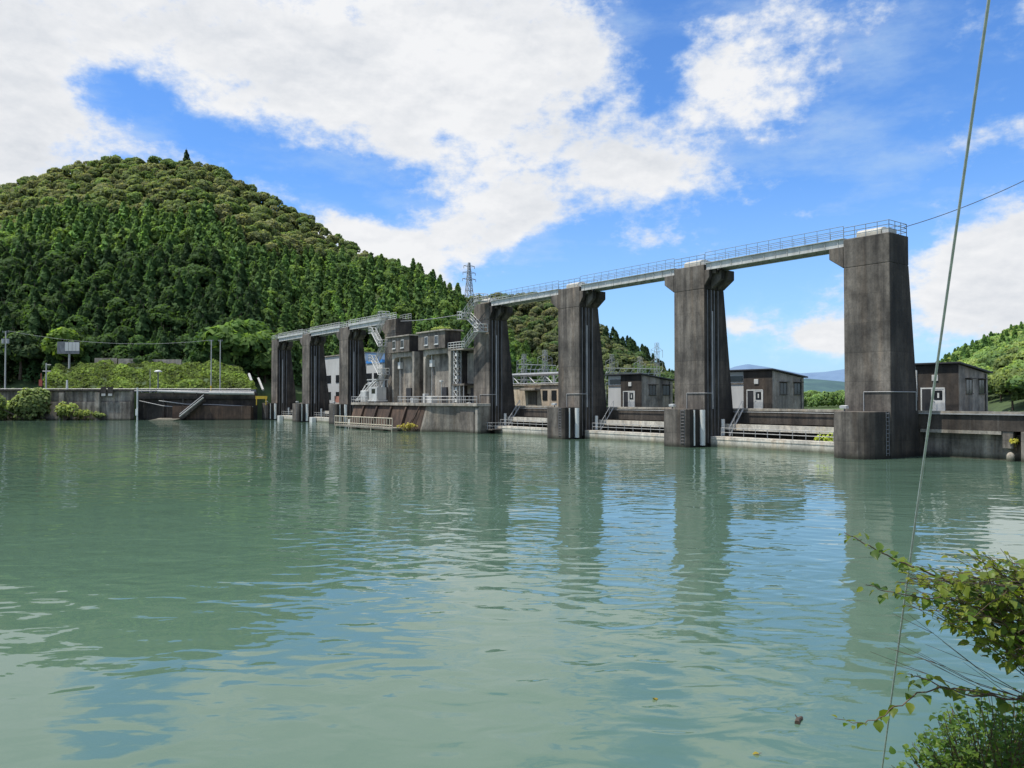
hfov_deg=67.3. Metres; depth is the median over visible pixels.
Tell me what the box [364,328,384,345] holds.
broadleaf tree
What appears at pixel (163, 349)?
conifer tree
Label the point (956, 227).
guy wire
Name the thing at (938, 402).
door
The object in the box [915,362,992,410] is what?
control hut
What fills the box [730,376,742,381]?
annex window
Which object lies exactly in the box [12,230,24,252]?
conifer tree
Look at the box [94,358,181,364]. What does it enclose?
roadside wall
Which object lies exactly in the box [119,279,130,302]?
conifer tree
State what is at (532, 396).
door
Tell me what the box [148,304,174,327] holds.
broadleaf tree
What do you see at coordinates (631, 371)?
busbar gantry
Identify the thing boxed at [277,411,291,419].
sluice gate
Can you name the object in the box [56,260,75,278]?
broadleaf tree
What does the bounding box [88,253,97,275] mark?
conifer tree
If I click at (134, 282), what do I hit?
conifer tree
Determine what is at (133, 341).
conifer tree
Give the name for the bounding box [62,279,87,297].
broadleaf tree
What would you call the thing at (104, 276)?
broadleaf tree
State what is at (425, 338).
window
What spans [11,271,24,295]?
conifer tree
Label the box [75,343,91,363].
conifer tree
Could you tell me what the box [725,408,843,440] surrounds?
bridge span
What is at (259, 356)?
broadleaf tree
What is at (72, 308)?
conifer tree
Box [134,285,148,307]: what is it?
conifer tree
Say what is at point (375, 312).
broadleaf tree
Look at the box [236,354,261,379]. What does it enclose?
conifer tree
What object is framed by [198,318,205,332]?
conifer tree
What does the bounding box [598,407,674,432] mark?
bridge span
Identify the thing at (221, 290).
broadleaf tree
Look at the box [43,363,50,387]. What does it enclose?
signal pole
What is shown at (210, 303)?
conifer tree
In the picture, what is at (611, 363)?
substation mast
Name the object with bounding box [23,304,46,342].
conifer tree
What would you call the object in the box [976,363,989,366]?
broadleaf tree
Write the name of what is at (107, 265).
broadleaf tree
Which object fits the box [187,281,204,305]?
conifer tree
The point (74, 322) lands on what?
broadleaf tree
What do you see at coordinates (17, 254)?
conifer tree
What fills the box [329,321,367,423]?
gate pier
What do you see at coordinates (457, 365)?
lattice mast
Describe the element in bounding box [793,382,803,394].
window
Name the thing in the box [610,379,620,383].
annex window
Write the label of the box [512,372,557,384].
pipe gantry
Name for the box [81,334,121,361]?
broadleaf tree
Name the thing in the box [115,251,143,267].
broadleaf tree
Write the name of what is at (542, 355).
substation mast
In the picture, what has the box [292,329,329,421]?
gate pier
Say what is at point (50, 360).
conifer tree
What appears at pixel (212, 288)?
conifer tree
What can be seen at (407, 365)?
hoist house
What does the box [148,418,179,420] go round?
slipway
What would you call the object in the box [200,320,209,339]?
conifer tree
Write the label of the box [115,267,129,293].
conifer tree
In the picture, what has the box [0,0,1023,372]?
sky
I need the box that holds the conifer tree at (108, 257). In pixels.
[98,243,115,271]
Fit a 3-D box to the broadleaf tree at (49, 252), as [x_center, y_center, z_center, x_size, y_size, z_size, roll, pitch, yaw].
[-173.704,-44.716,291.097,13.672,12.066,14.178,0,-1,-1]
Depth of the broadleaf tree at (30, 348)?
226.19 m
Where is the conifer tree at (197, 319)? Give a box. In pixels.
[193,309,202,331]
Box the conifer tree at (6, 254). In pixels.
[1,251,11,259]
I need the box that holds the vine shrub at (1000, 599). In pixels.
[832,532,1023,732]
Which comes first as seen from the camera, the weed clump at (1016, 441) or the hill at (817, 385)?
the weed clump at (1016, 441)
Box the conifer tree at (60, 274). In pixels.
[57,266,62,281]
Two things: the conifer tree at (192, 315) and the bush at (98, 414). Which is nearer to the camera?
the bush at (98, 414)
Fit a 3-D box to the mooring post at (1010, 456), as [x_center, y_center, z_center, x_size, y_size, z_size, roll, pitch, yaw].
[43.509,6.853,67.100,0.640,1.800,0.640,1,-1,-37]
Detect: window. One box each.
[366,373,371,381]
[392,341,395,349]
[424,336,427,345]
[434,335,438,344]
[542,390,546,399]
[551,390,556,399]
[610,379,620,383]
[648,384,658,394]
[662,384,671,394]
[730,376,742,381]
[780,383,787,394]
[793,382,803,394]
[965,378,976,393]
[978,378,989,393]
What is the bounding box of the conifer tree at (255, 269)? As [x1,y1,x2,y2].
[249,259,264,290]
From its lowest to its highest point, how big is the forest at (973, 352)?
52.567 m
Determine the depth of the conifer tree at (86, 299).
255.28 m
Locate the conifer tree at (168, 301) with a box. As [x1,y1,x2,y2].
[164,298,182,327]
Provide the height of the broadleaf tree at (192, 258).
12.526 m
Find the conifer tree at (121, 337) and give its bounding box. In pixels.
[109,325,127,357]
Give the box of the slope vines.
[43,358,256,392]
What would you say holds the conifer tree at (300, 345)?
on the hill at (16, 383)
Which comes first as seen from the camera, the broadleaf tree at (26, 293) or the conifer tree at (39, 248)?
the broadleaf tree at (26, 293)
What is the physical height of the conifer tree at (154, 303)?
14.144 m
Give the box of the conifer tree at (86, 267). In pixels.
[80,255,94,278]
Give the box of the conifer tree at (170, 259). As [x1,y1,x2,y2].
[168,251,172,269]
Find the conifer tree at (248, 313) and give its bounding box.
[243,306,255,320]
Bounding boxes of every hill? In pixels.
[0,173,515,393]
[516,306,674,405]
[804,378,844,391]
[988,391,1023,411]
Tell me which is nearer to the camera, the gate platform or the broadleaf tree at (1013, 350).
the gate platform
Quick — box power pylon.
[462,262,475,296]
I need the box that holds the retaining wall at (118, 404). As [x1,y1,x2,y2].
[0,389,133,419]
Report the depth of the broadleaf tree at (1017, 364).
143.80 m
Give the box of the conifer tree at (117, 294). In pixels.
[113,292,120,325]
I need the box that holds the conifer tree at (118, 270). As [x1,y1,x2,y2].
[111,258,123,292]
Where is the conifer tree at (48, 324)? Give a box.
[45,319,51,336]
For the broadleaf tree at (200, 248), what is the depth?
285.49 m
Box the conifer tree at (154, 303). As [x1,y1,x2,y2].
[149,299,158,308]
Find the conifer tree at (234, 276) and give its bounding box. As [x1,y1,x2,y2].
[229,270,240,299]
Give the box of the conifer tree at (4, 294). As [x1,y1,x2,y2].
[0,284,7,300]
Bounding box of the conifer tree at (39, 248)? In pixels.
[34,242,44,261]
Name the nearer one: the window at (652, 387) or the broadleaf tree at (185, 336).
the window at (652, 387)
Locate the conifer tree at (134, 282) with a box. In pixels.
[127,267,143,299]
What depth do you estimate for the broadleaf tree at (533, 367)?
278.98 m
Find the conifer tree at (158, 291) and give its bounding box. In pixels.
[154,285,161,298]
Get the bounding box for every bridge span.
[507,406,557,427]
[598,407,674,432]
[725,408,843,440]
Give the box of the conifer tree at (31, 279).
[25,266,37,286]
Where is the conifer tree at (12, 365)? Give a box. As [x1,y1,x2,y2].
[4,328,22,372]
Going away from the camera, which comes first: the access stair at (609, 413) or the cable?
the access stair at (609, 413)
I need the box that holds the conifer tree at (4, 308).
[0,303,11,327]
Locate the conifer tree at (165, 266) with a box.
[156,259,171,286]
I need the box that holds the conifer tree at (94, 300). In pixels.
[88,290,101,315]
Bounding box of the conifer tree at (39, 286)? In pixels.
[37,280,46,294]
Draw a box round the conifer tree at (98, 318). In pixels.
[88,303,106,332]
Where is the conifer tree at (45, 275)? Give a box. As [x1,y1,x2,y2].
[37,260,50,294]
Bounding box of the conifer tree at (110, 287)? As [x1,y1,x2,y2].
[104,279,115,300]
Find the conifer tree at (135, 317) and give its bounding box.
[129,303,146,330]
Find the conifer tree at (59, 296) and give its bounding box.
[55,291,69,316]
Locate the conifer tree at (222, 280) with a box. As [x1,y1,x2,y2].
[215,274,227,290]
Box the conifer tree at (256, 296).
[252,288,264,318]
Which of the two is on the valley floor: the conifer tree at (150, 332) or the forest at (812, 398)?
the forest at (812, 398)
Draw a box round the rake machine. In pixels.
[355,379,388,402]
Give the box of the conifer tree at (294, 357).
[291,347,300,375]
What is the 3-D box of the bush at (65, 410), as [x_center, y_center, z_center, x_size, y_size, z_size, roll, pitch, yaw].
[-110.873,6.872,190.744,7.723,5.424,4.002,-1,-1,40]
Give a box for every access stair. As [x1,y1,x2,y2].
[508,400,519,424]
[601,401,613,428]
[729,401,743,435]
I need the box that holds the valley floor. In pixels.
[607,405,843,409]
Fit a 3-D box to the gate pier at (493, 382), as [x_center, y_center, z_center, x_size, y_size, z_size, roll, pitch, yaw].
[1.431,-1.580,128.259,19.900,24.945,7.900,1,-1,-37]
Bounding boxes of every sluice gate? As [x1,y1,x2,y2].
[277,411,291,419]
[309,412,328,422]
[494,419,546,435]
[585,423,663,443]
[711,428,833,453]
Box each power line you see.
[11,331,207,343]
[905,180,1023,226]
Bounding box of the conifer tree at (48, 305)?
[43,302,52,315]
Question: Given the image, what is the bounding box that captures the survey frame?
[101,387,112,395]
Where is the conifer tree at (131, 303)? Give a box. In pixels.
[120,296,134,327]
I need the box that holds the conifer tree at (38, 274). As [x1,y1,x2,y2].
[36,268,40,277]
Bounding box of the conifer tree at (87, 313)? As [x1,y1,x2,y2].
[82,307,92,320]
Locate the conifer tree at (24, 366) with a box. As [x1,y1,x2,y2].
[12,356,29,378]
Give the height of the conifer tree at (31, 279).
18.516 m
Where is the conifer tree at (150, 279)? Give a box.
[143,253,159,293]
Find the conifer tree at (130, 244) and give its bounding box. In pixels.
[121,232,136,268]
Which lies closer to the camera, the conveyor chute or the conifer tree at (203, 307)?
the conveyor chute
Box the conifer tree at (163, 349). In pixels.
[154,325,171,358]
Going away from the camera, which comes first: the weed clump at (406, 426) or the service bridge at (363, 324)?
the weed clump at (406, 426)
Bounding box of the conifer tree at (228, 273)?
[222,260,234,291]
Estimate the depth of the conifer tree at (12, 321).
242.64 m
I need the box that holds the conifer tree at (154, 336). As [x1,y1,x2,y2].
[145,330,157,357]
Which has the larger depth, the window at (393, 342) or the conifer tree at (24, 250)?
the conifer tree at (24, 250)
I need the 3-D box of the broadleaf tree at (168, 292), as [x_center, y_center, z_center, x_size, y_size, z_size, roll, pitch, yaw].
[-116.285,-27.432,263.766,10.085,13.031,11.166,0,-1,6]
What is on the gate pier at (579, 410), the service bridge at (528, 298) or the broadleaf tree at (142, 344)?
the service bridge at (528, 298)
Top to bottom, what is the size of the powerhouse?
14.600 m
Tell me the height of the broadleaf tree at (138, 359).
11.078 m
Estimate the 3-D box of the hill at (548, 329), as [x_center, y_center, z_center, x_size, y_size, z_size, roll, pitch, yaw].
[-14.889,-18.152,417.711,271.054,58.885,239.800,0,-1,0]
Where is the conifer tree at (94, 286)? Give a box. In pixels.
[89,277,102,300]
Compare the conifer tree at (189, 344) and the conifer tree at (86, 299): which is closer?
the conifer tree at (189, 344)
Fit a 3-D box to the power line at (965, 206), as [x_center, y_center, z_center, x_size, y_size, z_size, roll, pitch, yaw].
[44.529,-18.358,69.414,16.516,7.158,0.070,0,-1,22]
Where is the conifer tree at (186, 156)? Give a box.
[183,150,189,160]
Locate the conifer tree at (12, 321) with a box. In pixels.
[6,318,17,336]
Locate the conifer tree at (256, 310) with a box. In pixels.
[252,303,264,322]
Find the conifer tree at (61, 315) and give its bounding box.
[48,303,69,331]
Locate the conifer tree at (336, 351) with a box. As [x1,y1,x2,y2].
[332,343,338,354]
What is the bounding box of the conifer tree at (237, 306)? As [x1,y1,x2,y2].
[229,296,243,318]
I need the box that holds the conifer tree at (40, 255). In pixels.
[33,249,43,272]
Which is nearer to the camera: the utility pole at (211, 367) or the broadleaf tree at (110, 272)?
the utility pole at (211, 367)
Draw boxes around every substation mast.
[517,354,530,384]
[539,351,551,382]
[606,354,617,373]
[634,358,643,372]
[651,344,662,376]
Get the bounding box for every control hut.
[604,373,674,406]
[730,368,807,408]
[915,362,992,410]
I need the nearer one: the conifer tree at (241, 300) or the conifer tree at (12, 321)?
the conifer tree at (12, 321)
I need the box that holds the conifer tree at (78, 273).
[71,265,82,282]
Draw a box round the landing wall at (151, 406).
[138,393,257,419]
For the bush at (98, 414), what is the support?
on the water
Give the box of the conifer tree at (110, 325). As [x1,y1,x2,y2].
[102,309,116,332]
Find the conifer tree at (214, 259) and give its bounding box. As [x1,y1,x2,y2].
[206,248,222,284]
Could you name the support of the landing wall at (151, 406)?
in the water
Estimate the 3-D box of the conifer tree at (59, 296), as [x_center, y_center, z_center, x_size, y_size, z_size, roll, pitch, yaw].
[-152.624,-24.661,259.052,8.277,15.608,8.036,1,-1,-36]
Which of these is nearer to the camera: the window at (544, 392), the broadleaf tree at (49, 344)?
the window at (544, 392)
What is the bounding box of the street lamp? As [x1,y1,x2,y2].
[154,370,161,392]
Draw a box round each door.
[528,392,536,405]
[624,392,627,406]
[629,392,633,406]
[748,391,753,407]
[755,391,761,408]
[922,389,930,410]
[933,389,943,410]
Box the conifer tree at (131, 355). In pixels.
[128,350,135,358]
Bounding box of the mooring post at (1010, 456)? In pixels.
[1006,452,1014,461]
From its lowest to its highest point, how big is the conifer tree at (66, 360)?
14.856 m
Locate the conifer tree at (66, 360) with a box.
[61,341,72,362]
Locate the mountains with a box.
[730,364,844,381]
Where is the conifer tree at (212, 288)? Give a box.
[204,280,216,304]
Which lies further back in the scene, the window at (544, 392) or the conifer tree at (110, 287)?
the conifer tree at (110, 287)
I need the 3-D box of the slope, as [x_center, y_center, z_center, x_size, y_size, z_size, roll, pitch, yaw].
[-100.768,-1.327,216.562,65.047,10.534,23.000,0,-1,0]
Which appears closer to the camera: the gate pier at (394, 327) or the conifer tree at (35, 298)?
the gate pier at (394, 327)
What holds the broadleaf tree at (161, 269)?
on the hill at (16, 383)
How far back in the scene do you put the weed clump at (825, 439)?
78.73 m
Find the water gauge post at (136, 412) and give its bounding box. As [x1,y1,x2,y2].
[135,388,137,419]
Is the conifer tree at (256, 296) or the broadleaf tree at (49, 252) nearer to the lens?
the conifer tree at (256, 296)
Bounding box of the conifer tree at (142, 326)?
[132,303,152,355]
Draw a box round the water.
[0,419,1023,767]
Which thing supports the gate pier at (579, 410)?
in the water
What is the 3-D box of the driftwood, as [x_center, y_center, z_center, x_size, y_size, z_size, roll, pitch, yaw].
[4.869,5.719,13.105,0.128,0.101,0.281,-1,-1,32]
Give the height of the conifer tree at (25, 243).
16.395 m
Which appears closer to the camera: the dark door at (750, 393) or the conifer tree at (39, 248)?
the dark door at (750, 393)
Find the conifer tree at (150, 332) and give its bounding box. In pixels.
[145,312,153,340]
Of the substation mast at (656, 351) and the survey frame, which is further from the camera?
the survey frame
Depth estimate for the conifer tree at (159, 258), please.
277.88 m
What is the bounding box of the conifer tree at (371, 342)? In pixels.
[367,328,380,351]
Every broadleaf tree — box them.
[0,238,10,247]
[0,245,7,252]
[0,258,25,276]
[0,330,45,379]
[2,257,23,275]
[5,302,23,314]
[6,284,43,305]
[11,304,43,326]
[19,308,56,330]
[29,240,53,251]
[32,250,64,260]
[35,253,76,270]
[39,327,85,362]
[41,292,78,306]
[46,282,77,299]
[47,259,73,279]
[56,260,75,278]
[61,315,96,333]
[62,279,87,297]
[68,241,94,264]
[70,347,102,362]
[75,327,92,341]
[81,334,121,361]
[83,271,111,289]
[98,289,115,307]
[99,282,122,292]
[100,262,115,280]
[101,270,113,280]
[101,325,137,339]
[104,297,129,325]
[110,345,129,362]
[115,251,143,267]
[117,306,135,325]
[124,335,154,355]
[133,352,173,364]
[141,245,168,261]
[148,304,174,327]
[150,309,186,331]
[155,265,178,280]
[159,286,187,302]
[170,336,187,355]
[172,263,215,289]
[177,227,198,243]
[179,332,198,343]
[180,252,207,267]
[189,243,219,261]
[189,331,236,362]
[199,318,274,366]
[204,284,229,301]
[213,317,235,329]
[238,318,272,355]
[238,356,271,383]
[242,331,277,383]
[275,330,299,349]
[318,310,340,326]
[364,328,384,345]
[369,309,394,319]
[516,359,545,380]
[518,358,540,376]
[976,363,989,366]
[978,351,1003,363]
[978,366,995,392]
[985,352,1006,361]
[986,353,1002,365]
[988,367,1004,401]
[992,354,1023,374]
[992,368,1023,410]
[1001,359,1023,374]
[1004,347,1018,354]
[1004,374,1023,394]
[1013,350,1023,360]
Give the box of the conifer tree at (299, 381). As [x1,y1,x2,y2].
[295,360,301,385]
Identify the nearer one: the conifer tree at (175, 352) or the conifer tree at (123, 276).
the conifer tree at (175, 352)
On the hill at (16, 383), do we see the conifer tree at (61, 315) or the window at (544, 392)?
the conifer tree at (61, 315)
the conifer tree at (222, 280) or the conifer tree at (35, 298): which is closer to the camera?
the conifer tree at (35, 298)
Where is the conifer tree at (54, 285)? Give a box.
[42,272,64,296]
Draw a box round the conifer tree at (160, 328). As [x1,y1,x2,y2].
[152,322,162,352]
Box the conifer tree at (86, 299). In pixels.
[82,290,90,309]
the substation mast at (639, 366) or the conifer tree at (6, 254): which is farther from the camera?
the conifer tree at (6, 254)
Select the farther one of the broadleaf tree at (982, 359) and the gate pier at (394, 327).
the broadleaf tree at (982, 359)
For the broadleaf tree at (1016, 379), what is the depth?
131.43 m
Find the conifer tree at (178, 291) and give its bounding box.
[170,275,188,315]
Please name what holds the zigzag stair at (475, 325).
attached to the gate pier at (493, 382)
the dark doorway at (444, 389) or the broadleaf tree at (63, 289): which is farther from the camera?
the broadleaf tree at (63, 289)
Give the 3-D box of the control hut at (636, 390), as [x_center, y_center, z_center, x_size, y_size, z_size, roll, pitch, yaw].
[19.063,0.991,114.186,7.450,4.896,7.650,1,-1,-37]
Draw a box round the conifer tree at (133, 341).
[126,339,140,357]
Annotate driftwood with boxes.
[795,714,802,723]
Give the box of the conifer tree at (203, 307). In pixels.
[194,298,213,326]
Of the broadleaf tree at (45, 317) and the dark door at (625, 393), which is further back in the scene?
the broadleaf tree at (45, 317)
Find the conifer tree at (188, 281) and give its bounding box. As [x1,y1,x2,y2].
[182,269,193,316]
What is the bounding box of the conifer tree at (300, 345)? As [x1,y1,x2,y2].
[297,328,303,354]
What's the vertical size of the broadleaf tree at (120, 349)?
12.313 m
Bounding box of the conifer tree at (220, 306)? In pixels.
[214,294,229,322]
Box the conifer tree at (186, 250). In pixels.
[180,241,191,266]
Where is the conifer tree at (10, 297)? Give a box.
[5,289,16,302]
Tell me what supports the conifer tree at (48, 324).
on the hill at (16, 383)
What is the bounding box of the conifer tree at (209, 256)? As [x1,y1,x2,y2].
[205,244,216,267]
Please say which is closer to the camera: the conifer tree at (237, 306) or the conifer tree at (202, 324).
the conifer tree at (202, 324)
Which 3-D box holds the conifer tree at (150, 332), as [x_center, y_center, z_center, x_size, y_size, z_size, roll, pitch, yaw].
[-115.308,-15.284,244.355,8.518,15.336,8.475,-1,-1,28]
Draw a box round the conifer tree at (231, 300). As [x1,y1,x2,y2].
[226,288,234,313]
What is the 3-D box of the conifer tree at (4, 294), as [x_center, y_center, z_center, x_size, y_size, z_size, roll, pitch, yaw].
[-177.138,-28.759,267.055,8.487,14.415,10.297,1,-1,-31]
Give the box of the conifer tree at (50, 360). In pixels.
[36,340,62,382]
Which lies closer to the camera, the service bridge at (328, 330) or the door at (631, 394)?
the door at (631, 394)
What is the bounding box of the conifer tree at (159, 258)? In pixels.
[143,248,164,287]
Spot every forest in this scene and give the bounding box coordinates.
[0,154,557,384]
[466,292,674,398]
[804,390,844,406]
[939,321,1023,394]
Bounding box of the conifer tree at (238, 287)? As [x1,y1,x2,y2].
[232,273,244,300]
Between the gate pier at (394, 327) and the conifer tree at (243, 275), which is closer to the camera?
the gate pier at (394, 327)
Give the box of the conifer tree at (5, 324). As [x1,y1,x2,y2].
[0,312,11,338]
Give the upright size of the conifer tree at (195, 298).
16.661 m
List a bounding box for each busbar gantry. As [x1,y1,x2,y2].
[517,364,557,382]
[607,368,662,375]
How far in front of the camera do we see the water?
21.14 m
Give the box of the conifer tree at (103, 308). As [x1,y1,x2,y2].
[101,303,107,333]
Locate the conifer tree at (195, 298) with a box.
[185,287,200,321]
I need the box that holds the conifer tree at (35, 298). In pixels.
[26,282,43,306]
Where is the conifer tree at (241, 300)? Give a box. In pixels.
[238,297,245,311]
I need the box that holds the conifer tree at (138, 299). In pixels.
[133,290,144,306]
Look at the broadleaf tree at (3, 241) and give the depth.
305.04 m
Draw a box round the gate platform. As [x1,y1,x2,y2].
[486,422,512,429]
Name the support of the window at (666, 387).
in the control hut at (636, 390)
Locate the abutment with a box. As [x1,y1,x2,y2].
[918,411,1023,461]
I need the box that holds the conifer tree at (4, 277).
[0,264,12,293]
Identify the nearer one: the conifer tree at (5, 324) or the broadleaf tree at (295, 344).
the conifer tree at (5, 324)
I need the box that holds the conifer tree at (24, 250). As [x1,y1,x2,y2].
[21,246,28,259]
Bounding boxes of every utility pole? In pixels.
[1,330,8,387]
[209,340,211,389]
[218,339,220,389]
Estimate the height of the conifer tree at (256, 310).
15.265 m
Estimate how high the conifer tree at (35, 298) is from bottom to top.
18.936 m
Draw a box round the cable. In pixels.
[410,312,468,320]
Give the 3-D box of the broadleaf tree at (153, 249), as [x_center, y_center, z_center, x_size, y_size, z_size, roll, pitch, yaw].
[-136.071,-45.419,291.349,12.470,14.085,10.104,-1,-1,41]
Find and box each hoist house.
[385,334,422,402]
[416,329,462,402]
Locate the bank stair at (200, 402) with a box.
[179,395,205,419]
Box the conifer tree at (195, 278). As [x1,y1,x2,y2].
[188,270,202,297]
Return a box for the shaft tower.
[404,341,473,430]
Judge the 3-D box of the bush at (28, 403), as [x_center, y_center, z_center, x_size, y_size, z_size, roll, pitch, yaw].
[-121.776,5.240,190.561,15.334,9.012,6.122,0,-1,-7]
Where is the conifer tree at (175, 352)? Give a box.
[170,341,183,359]
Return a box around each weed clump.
[397,423,417,431]
[431,326,450,330]
[814,432,832,441]
[1009,437,1019,452]
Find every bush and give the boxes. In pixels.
[0,387,51,420]
[0,400,20,420]
[54,401,78,420]
[73,409,94,420]
[92,411,105,419]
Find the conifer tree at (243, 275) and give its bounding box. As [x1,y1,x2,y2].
[238,264,249,290]
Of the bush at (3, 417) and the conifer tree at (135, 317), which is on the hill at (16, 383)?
the conifer tree at (135, 317)
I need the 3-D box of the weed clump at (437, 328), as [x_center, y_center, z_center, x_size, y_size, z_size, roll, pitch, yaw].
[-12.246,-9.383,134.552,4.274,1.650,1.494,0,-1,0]
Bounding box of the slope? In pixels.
[52,363,241,392]
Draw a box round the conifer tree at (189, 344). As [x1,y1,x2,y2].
[182,325,195,362]
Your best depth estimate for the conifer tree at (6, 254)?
288.12 m
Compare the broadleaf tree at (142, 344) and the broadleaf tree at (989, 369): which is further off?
the broadleaf tree at (142, 344)
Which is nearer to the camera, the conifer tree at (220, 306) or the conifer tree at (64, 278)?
the conifer tree at (220, 306)
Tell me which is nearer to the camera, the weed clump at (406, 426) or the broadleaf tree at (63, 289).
the weed clump at (406, 426)
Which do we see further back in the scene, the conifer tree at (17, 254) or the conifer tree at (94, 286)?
the conifer tree at (17, 254)
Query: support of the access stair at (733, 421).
attached to the bridge span at (815, 417)
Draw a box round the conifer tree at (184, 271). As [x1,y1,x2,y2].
[181,267,186,279]
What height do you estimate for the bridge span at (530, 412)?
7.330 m
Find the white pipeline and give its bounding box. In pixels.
[157,390,254,395]
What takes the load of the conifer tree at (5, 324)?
on the hill at (16, 383)
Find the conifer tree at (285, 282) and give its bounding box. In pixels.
[279,267,293,302]
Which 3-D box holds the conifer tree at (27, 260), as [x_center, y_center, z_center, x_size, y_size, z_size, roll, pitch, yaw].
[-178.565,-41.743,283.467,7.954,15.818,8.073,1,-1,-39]
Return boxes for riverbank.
[134,393,301,419]
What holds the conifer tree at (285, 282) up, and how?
on the hill at (16, 383)
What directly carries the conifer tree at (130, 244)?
on the hill at (16, 383)
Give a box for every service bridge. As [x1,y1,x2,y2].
[278,329,309,341]
[310,322,345,336]
[348,313,396,329]
[490,280,571,306]
[580,258,687,291]
[705,226,855,270]
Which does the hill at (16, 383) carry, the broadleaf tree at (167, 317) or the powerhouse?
the broadleaf tree at (167, 317)
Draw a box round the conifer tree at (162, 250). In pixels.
[160,245,167,263]
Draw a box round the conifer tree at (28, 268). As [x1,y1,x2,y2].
[23,261,37,282]
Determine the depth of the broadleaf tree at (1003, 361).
153.25 m
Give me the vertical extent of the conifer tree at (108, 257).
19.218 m
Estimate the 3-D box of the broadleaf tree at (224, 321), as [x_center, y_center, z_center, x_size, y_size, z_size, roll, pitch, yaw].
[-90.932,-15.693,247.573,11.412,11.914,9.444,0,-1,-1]
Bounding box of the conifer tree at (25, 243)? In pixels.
[21,238,32,256]
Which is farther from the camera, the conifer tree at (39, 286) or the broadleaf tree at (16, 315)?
the conifer tree at (39, 286)
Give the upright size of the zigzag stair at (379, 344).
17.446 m
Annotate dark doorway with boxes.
[406,388,411,402]
[442,387,447,402]
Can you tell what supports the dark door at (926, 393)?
in the control hut at (960, 386)
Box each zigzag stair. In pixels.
[368,311,389,388]
[457,293,487,347]
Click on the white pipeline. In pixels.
(221, 393)
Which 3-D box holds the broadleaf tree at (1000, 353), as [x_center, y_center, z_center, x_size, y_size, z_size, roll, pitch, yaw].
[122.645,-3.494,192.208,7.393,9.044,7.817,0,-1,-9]
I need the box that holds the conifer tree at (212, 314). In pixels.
[209,304,217,324]
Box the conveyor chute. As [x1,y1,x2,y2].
[248,373,263,390]
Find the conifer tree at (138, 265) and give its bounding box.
[132,257,143,282]
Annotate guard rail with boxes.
[0,388,250,392]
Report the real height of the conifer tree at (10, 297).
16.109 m
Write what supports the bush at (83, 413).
in the water
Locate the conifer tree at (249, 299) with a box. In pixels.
[242,282,255,314]
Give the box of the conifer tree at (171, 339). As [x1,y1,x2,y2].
[168,331,174,344]
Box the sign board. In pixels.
[57,342,79,368]
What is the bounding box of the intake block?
[334,396,490,433]
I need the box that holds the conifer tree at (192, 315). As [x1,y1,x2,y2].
[182,308,196,334]
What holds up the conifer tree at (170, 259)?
on the hill at (16, 383)
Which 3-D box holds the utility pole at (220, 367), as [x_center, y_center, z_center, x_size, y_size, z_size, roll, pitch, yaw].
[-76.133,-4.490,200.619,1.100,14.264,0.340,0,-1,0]
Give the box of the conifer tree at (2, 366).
[0,340,14,385]
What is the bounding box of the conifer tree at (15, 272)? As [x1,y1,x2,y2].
[5,265,23,292]
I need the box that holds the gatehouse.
[513,384,557,405]
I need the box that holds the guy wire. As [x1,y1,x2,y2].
[881,0,990,767]
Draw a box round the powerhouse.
[325,352,384,402]
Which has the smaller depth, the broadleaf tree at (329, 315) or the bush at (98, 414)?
the bush at (98, 414)
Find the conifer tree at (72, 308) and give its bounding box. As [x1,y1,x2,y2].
[67,290,79,316]
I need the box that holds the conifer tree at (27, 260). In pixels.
[22,253,33,277]
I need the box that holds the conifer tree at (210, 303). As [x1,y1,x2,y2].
[207,296,218,319]
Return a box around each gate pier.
[262,335,295,419]
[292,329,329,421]
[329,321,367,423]
[382,312,411,402]
[468,295,546,432]
[547,278,674,438]
[664,254,796,447]
[829,219,924,459]
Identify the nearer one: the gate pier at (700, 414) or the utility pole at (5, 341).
the gate pier at (700, 414)
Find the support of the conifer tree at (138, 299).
on the hill at (16, 383)
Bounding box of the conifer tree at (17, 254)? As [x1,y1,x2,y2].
[11,245,22,260]
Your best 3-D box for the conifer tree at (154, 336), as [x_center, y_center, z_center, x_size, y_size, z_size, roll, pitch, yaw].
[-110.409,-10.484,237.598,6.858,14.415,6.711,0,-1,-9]
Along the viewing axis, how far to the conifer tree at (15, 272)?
271.40 m
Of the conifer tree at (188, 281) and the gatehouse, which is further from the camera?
the conifer tree at (188, 281)
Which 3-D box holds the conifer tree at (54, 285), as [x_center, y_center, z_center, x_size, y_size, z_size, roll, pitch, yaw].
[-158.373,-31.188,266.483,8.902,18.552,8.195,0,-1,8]
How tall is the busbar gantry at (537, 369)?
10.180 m
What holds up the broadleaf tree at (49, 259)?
on the hill at (16, 383)
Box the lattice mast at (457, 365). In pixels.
[453,351,460,402]
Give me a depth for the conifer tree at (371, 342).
279.34 m
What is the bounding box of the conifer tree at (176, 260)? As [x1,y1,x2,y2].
[170,250,182,269]
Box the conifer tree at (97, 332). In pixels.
[92,325,108,352]
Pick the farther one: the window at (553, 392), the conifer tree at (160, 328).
the conifer tree at (160, 328)
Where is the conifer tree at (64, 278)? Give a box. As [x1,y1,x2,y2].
[62,271,67,282]
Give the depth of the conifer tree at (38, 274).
276.91 m
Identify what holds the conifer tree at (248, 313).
on the hill at (16, 383)
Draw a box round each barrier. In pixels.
[134,389,255,392]
[255,396,266,404]
[334,396,338,402]
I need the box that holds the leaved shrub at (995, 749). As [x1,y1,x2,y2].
[884,686,1023,767]
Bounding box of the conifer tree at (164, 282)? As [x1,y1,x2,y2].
[159,275,168,292]
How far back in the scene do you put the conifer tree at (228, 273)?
278.39 m
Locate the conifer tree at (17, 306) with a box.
[11,301,24,331]
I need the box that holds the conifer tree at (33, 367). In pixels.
[21,353,44,383]

